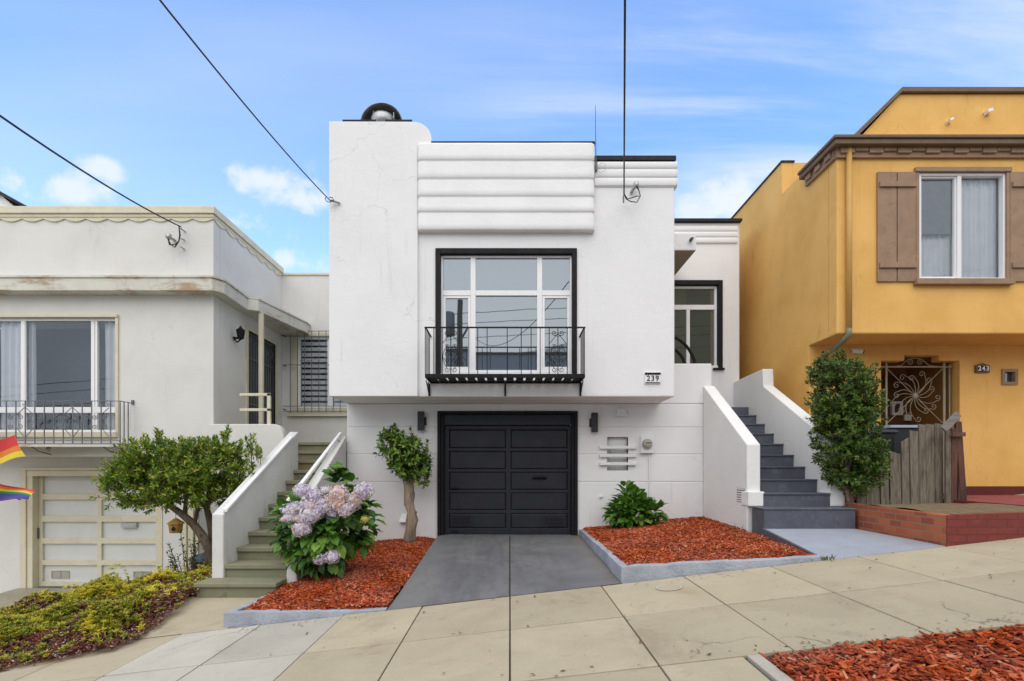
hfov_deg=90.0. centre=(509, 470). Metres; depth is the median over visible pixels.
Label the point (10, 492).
rainbow flag
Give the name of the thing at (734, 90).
sky
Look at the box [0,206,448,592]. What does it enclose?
grey white house
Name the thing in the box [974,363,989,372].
house number
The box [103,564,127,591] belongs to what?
flowering succulent
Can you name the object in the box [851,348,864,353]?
security camera
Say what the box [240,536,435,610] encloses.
mulch bed
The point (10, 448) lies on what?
rainbow flag
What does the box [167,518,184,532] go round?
birdhouse
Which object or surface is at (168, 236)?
wire anchor
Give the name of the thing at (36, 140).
service wire
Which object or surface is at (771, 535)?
path edging
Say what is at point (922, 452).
wooden fence
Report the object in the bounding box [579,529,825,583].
planter kerb
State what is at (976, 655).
mulch strip
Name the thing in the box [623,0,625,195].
service wire
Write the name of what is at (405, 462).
camellia tree
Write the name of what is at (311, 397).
barred window
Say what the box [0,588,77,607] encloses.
neighbour driveway
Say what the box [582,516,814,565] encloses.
mulch bed
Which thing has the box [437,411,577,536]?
garage door
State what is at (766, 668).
sidewalk border
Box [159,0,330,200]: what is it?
service wire
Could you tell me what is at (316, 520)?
hydrangea
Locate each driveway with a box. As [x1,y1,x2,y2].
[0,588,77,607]
[387,535,620,609]
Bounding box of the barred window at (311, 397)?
[283,330,347,415]
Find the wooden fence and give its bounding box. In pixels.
[856,411,966,510]
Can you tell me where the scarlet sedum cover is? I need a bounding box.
[31,577,168,640]
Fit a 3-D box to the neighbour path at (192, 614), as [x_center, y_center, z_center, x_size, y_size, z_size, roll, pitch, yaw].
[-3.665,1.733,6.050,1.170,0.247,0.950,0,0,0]
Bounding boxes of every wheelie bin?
[852,429,898,496]
[878,425,917,478]
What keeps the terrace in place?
on the ground at (390, 603)
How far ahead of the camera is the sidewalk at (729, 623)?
4.28 m
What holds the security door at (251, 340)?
in the grey white house at (118, 324)
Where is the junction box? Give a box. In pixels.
[617,408,627,415]
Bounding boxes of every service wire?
[0,115,180,226]
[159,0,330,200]
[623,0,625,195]
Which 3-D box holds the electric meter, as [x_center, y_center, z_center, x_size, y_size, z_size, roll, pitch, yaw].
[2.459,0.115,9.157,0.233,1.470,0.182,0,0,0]
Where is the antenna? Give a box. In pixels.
[595,105,605,172]
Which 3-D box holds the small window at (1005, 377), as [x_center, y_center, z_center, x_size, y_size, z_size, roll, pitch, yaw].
[8.743,-1.639,9.038,0.275,0.275,0.185,0,0,0]
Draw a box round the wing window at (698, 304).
[674,280,724,369]
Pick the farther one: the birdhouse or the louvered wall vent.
the louvered wall vent
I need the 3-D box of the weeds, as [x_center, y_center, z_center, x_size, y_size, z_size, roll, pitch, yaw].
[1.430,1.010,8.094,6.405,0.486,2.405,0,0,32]
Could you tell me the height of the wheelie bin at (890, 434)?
1.109 m
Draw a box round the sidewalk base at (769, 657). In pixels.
[381,598,1019,680]
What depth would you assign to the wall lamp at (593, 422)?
9.14 m
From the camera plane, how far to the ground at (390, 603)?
6.96 m
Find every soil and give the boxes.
[0,577,209,666]
[862,503,1023,513]
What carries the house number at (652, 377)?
attached to the white house at (511, 316)
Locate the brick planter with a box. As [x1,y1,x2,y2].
[842,491,1023,547]
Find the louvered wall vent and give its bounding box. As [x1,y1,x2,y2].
[599,446,635,464]
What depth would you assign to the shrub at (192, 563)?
7.80 m
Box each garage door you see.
[19,467,162,587]
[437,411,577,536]
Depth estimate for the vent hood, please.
9.20 m
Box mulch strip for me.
[758,624,1023,680]
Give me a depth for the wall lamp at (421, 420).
9.14 m
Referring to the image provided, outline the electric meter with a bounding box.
[640,436,653,496]
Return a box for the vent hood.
[399,513,406,521]
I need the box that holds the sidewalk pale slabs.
[96,616,342,680]
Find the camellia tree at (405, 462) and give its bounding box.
[372,423,433,542]
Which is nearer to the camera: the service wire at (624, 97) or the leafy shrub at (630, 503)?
the service wire at (624, 97)
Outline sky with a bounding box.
[0,0,1023,272]
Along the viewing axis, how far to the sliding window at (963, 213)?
8.29 m
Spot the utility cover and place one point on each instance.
(665, 587)
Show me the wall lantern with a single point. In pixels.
(240, 331)
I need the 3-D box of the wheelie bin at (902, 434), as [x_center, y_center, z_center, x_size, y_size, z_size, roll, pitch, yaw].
[6.192,-0.177,8.336,0.533,1.153,0.721,0,0,0]
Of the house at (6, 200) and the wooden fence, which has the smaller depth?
the wooden fence
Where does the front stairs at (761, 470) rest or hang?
on the ground at (390, 603)
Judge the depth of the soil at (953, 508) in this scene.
6.30 m
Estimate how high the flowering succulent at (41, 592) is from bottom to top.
0.319 m
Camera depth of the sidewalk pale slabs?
4.71 m
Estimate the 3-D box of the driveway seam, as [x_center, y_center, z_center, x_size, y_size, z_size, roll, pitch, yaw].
[0.000,1.283,7.400,0.080,0.207,3.600,0,0,0]
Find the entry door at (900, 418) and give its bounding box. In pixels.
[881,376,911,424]
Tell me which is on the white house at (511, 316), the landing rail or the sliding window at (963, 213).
the landing rail
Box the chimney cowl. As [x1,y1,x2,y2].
[361,103,401,121]
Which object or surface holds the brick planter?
on the ground at (390, 603)
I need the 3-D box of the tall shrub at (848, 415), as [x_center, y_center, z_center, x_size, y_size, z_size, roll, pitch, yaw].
[4.846,-0.537,7.357,1.101,2.488,1.005,0,0,30]
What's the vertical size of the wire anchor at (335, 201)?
0.107 m
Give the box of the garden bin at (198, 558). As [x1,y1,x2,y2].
[189,553,204,592]
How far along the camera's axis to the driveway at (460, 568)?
6.79 m
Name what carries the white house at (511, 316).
on the ground at (390, 603)
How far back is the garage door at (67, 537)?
10.21 m
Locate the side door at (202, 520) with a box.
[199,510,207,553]
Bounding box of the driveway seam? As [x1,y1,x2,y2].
[506,536,510,596]
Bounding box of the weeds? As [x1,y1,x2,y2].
[397,524,844,560]
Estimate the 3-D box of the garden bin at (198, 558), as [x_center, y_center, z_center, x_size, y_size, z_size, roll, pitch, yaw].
[-4.936,1.649,8.300,0.450,0.602,0.439,0,0,0]
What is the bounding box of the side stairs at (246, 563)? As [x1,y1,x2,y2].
[193,432,346,597]
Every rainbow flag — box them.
[0,435,24,463]
[0,484,34,500]
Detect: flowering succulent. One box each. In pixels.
[37,589,54,603]
[61,584,81,600]
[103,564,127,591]
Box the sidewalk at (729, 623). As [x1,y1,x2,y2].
[0,538,1023,680]
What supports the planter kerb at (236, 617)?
on the ground at (390, 603)
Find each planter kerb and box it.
[224,595,386,628]
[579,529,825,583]
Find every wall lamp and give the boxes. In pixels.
[417,411,426,430]
[589,413,597,432]
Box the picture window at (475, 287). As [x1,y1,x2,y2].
[435,248,576,378]
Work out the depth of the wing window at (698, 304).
10.79 m
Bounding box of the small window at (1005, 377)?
[1001,369,1017,384]
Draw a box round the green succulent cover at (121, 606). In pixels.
[0,560,211,665]
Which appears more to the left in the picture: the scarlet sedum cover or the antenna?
the scarlet sedum cover
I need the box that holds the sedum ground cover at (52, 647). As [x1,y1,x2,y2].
[0,571,210,671]
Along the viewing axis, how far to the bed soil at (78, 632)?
5.67 m
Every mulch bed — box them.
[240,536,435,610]
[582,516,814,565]
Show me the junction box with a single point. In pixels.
(621, 411)
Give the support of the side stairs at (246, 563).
on the ground at (390, 603)
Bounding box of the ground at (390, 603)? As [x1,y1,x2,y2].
[40,494,1023,639]
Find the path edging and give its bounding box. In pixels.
[762,528,816,554]
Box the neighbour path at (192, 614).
[127,597,256,638]
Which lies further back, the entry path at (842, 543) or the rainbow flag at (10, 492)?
the rainbow flag at (10, 492)
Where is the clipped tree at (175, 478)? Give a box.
[88,424,264,565]
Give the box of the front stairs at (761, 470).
[704,369,856,533]
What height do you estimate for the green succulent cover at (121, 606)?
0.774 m
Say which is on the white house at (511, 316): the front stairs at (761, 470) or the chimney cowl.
the chimney cowl
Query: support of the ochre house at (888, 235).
on the ground at (390, 603)
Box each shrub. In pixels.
[166,529,210,596]
[602,480,668,528]
[804,347,892,506]
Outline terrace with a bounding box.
[853,495,1023,504]
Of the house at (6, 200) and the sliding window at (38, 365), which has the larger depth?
the house at (6, 200)
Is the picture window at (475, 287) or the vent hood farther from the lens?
the vent hood
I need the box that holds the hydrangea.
[267,461,385,581]
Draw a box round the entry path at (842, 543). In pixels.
[767,529,943,559]
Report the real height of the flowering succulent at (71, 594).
0.321 m
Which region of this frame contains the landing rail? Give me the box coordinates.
[674,335,696,363]
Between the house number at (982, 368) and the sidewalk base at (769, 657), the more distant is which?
the house number at (982, 368)
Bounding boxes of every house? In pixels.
[0,191,25,328]
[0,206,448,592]
[329,120,748,540]
[731,87,1023,502]
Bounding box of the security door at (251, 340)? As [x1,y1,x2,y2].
[245,325,277,424]
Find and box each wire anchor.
[165,226,185,249]
[325,197,339,203]
[622,181,640,202]
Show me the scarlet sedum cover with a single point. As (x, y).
(164, 578)
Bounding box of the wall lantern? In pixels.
[233,326,244,342]
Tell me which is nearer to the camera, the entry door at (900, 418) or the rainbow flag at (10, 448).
the rainbow flag at (10, 448)
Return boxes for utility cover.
[656,584,681,590]
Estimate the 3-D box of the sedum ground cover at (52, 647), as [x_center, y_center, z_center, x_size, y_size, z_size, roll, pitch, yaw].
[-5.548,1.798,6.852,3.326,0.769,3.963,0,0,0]
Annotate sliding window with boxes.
[0,314,118,436]
[913,167,1014,285]
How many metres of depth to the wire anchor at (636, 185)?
8.23 m
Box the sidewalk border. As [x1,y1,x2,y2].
[748,654,793,680]
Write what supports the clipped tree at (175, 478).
on the bed soil at (78, 632)
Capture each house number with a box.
[644,372,660,383]
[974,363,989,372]

